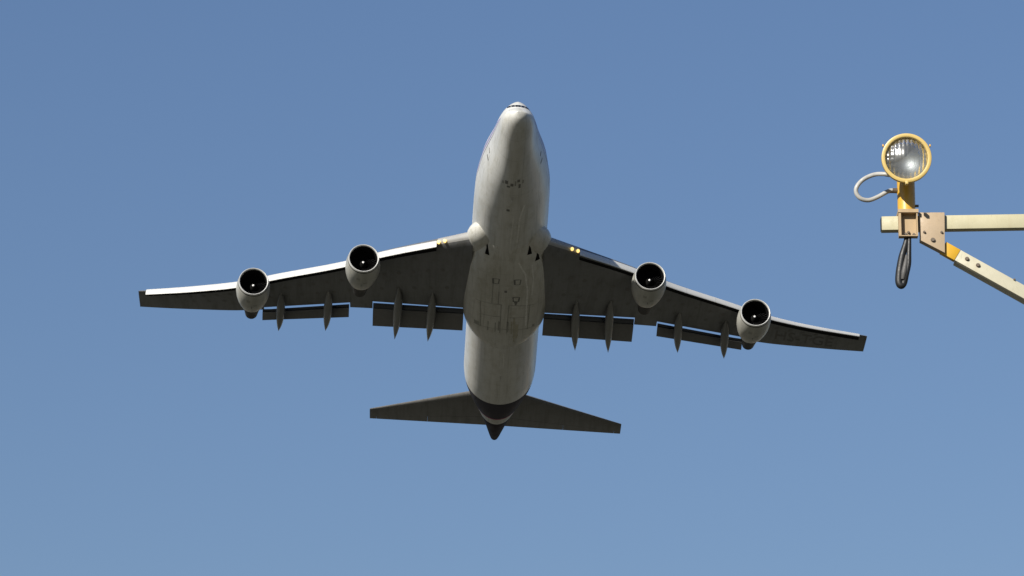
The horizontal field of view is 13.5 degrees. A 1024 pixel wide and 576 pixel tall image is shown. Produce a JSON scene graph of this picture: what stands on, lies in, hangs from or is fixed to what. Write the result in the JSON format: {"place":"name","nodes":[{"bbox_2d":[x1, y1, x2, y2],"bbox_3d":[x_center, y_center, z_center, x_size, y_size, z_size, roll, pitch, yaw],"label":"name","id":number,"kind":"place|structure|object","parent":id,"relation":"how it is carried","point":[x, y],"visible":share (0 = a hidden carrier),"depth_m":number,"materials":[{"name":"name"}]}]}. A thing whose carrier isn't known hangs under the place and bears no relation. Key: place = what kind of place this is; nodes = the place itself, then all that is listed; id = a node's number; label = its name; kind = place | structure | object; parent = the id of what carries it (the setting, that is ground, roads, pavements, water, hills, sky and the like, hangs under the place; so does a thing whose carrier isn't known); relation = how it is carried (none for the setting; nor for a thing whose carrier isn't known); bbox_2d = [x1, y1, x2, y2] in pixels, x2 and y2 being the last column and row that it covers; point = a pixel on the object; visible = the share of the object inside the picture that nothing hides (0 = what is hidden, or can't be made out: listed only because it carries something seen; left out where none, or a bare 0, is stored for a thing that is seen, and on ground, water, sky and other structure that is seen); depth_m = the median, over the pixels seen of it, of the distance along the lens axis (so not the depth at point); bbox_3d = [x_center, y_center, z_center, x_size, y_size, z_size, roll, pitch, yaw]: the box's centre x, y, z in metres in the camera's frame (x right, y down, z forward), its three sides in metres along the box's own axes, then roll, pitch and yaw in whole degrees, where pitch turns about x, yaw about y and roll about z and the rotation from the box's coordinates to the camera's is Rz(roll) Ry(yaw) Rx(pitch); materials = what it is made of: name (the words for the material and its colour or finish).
{"place":"outdoors","nodes":[
{"label":"outdoors","id":0,"kind":"place"},
{"bbox_2d":[138,102,866,439],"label":"airliner","id":1,"kind":"object","parent":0,"point":[505,272],"visible":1,"depth_m":345.17,"materials":[{"name":"paint"}]},
{"bbox_2d":[0,0,1023,575],"label":"sky","id":2,"kind":"structure","parent":0,"point":[724,146],"materials":[{"name":"blue"}]},
{"label":"ground","id":3,"kind":"structure","parent":0,"visible":0},
{"bbox_2d":[880,212,1023,303],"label":"approach light mast","id":4,"kind":"object","parent":3,"relation":"on","point":[933,227],"visible":1,"depth_m":19.01,"materials":[{"name":"beige metal"}]},
{"bbox_2d":[854,133,931,238],"bbox_3d":[1.666,-0.444,18.993,0.294,0.425,0.278,4,-18,-12],"label":"approach light","id":5,"kind":"object","parent":4,"relation":"attached to","point":[906,159],"visible":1,"depth_m":18.99,"materials":[{"name":"yellow metal"}]},
{"bbox_2d":[895,234,910,288],"bbox_3d":[1.712,-0.116,18.957,0.076,0.249,0.047,0,-18,0],"label":"cable loop","id":6,"kind":"object","parent":5,"relation":"hanging from","point":[903,266],"visible":1,"depth_m":18.94,"materials":[{"name":"black rubber"}]}
]}

